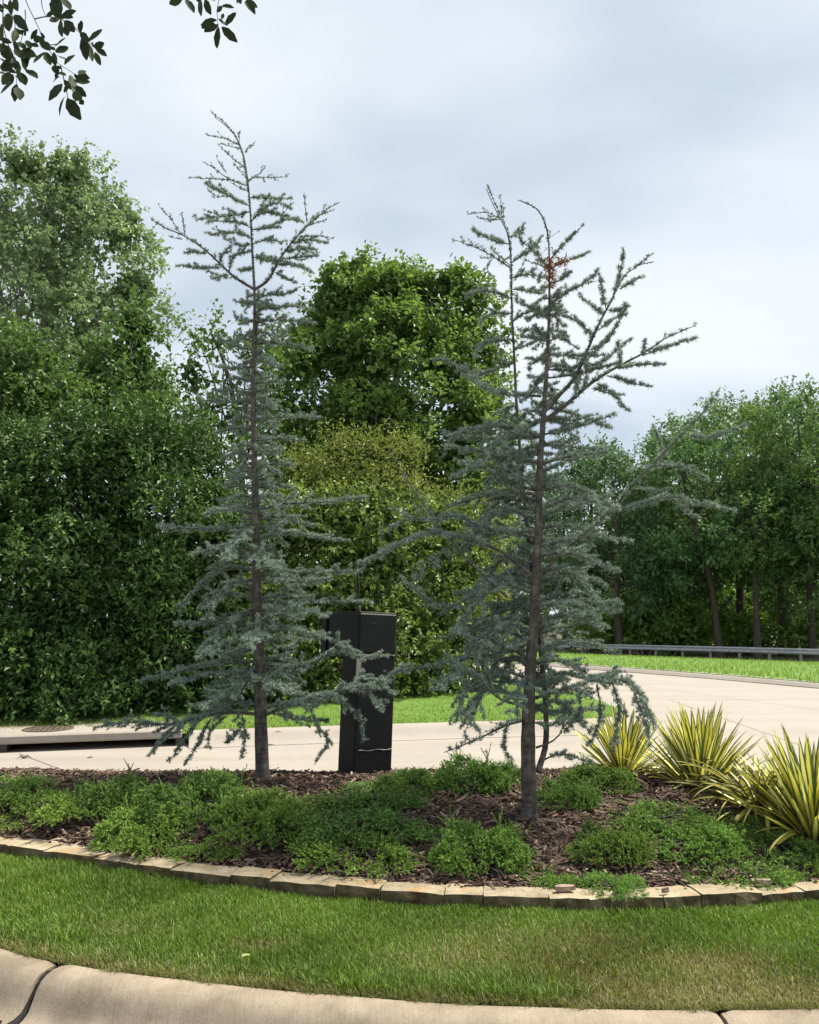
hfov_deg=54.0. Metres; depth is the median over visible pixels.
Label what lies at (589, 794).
juniper
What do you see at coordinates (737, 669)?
verge grass
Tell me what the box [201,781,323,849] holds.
juniper
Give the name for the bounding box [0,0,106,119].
overhanging branch
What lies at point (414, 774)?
juniper
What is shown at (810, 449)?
woodland tree
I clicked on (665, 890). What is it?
bark piece
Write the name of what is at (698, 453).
woodland tree
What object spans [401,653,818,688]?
kerb
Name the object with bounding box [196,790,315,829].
juniper
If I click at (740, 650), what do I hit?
guardrail
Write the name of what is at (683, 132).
sky
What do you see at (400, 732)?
drive kerb
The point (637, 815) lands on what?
juniper
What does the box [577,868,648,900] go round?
juniper
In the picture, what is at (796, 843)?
juniper
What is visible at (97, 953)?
clippings
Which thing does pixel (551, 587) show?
woodland tree
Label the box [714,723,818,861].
yucca
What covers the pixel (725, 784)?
yucca
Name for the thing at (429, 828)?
juniper
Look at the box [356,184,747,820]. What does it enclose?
blue cedar
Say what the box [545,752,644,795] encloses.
juniper
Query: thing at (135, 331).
maple tree
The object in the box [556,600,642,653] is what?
scrub bush
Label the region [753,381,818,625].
woodland tree
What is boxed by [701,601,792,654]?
scrub bush
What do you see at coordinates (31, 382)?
maple tree
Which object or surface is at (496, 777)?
juniper
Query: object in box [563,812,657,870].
juniper
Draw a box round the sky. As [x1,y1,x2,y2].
[0,0,818,620]
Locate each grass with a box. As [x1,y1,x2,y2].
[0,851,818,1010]
[520,649,817,661]
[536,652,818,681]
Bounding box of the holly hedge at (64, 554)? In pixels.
[0,376,301,724]
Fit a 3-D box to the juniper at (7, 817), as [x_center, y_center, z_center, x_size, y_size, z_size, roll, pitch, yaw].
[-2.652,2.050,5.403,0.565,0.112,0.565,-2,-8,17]
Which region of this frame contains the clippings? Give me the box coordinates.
[1,885,818,1009]
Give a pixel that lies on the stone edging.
(315, 885)
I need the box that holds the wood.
[317,487,818,639]
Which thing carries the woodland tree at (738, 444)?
on the forest floor
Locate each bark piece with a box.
[554,884,575,891]
[661,887,669,892]
[750,878,771,883]
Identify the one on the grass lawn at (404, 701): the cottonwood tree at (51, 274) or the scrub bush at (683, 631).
the cottonwood tree at (51, 274)
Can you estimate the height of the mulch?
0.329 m
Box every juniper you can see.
[0,768,78,811]
[0,809,36,832]
[10,785,137,831]
[68,759,151,817]
[85,792,201,860]
[133,764,253,826]
[159,836,248,863]
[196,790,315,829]
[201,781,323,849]
[246,803,362,846]
[284,824,427,881]
[292,793,441,848]
[295,775,431,816]
[369,765,438,797]
[378,858,405,868]
[381,818,445,836]
[423,805,537,879]
[431,742,520,797]
[440,860,487,876]
[503,862,587,889]
[536,774,604,812]
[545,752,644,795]
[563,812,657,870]
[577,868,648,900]
[599,796,709,837]
[641,813,755,867]
[666,808,767,844]
[666,866,711,884]
[681,854,807,889]
[710,822,818,870]
[717,817,781,843]
[762,852,818,881]
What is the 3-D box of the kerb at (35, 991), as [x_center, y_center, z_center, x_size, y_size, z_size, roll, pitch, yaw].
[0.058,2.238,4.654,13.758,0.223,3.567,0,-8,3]
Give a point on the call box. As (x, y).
(368, 633)
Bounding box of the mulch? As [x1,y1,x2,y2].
[0,765,818,889]
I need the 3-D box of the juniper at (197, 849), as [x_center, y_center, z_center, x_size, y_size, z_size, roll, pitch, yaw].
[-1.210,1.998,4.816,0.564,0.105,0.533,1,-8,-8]
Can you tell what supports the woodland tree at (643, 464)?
on the forest floor
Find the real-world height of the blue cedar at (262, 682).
5.506 m
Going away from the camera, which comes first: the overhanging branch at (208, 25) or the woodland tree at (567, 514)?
the overhanging branch at (208, 25)
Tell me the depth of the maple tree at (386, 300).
18.88 m
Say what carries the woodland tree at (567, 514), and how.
on the forest floor
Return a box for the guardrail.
[547,642,818,660]
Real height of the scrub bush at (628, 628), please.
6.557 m
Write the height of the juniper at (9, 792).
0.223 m
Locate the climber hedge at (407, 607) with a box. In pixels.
[205,472,504,706]
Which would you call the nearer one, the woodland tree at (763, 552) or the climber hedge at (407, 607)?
the climber hedge at (407, 607)
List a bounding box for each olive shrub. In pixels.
[244,414,456,622]
[414,479,526,685]
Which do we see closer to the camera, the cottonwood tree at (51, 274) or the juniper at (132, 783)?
the juniper at (132, 783)
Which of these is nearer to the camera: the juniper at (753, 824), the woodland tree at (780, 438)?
the juniper at (753, 824)
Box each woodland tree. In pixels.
[496,465,625,649]
[517,433,670,651]
[553,428,689,655]
[593,445,705,650]
[622,409,756,643]
[622,414,719,653]
[628,412,785,656]
[681,390,818,645]
[684,386,813,657]
[696,378,818,655]
[703,382,818,647]
[744,373,818,657]
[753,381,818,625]
[784,424,818,520]
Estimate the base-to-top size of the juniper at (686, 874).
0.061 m
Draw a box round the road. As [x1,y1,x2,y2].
[0,655,818,1016]
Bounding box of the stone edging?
[0,836,818,913]
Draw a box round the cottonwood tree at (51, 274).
[0,121,187,444]
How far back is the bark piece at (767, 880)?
4.21 m
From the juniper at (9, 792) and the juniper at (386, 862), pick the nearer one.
the juniper at (386, 862)
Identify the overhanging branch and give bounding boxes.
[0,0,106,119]
[169,0,257,47]
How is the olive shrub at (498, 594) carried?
on the grass lawn at (404, 701)
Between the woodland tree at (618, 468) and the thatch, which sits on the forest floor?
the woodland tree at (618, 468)
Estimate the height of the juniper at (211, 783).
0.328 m
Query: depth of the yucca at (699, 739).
5.82 m
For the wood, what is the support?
on the forest floor
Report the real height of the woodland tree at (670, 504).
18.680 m
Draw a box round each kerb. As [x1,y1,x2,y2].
[0,948,818,1023]
[189,710,652,748]
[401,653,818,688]
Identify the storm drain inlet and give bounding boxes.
[0,721,181,752]
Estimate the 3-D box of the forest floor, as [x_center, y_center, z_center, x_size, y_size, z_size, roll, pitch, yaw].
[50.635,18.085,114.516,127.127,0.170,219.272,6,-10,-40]
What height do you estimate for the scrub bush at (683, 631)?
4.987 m
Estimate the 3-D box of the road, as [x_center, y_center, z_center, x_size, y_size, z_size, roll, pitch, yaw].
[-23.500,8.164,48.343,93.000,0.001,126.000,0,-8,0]
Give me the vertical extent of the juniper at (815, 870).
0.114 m
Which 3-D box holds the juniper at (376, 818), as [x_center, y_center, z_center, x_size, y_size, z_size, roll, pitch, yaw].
[-0.280,1.892,4.997,0.910,0.211,0.955,1,-8,-6]
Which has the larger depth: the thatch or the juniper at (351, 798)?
the juniper at (351, 798)
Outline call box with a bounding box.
[320,562,396,776]
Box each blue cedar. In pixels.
[92,111,413,778]
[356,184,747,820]
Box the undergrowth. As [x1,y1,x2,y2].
[559,573,818,646]
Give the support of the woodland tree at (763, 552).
on the forest floor
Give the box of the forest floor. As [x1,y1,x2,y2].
[396,631,818,661]
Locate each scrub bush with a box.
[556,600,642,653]
[603,586,706,654]
[635,598,723,655]
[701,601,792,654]
[749,597,818,656]
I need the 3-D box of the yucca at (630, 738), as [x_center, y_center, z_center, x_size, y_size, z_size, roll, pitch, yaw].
[1.757,1.925,6.417,0.950,0.809,1.009,0,-8,0]
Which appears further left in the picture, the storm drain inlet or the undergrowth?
the storm drain inlet
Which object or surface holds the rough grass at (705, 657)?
on the forest floor
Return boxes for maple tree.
[0,308,105,452]
[17,283,220,541]
[150,298,336,509]
[249,240,538,550]
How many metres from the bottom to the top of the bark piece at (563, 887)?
0.029 m
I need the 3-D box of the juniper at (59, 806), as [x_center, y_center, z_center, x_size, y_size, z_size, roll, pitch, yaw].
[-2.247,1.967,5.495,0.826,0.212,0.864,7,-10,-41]
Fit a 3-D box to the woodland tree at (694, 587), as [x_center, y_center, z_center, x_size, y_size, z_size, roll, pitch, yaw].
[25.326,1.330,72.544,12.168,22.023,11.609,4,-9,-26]
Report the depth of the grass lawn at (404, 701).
12.63 m
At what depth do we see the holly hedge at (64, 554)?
12.30 m
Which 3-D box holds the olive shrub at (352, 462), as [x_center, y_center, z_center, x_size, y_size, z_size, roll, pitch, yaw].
[-1.154,0.735,15.465,4.351,5.482,2.900,0,-8,0]
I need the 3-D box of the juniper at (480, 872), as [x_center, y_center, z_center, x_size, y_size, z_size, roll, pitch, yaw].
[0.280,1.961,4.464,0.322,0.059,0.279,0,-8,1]
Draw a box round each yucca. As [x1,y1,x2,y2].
[573,701,671,776]
[621,699,765,788]
[666,746,794,835]
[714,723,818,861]
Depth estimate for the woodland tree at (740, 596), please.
73.46 m
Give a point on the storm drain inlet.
(10, 738)
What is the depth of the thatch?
3.18 m
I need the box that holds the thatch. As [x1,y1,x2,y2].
[0,940,818,1011]
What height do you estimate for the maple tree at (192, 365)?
8.377 m

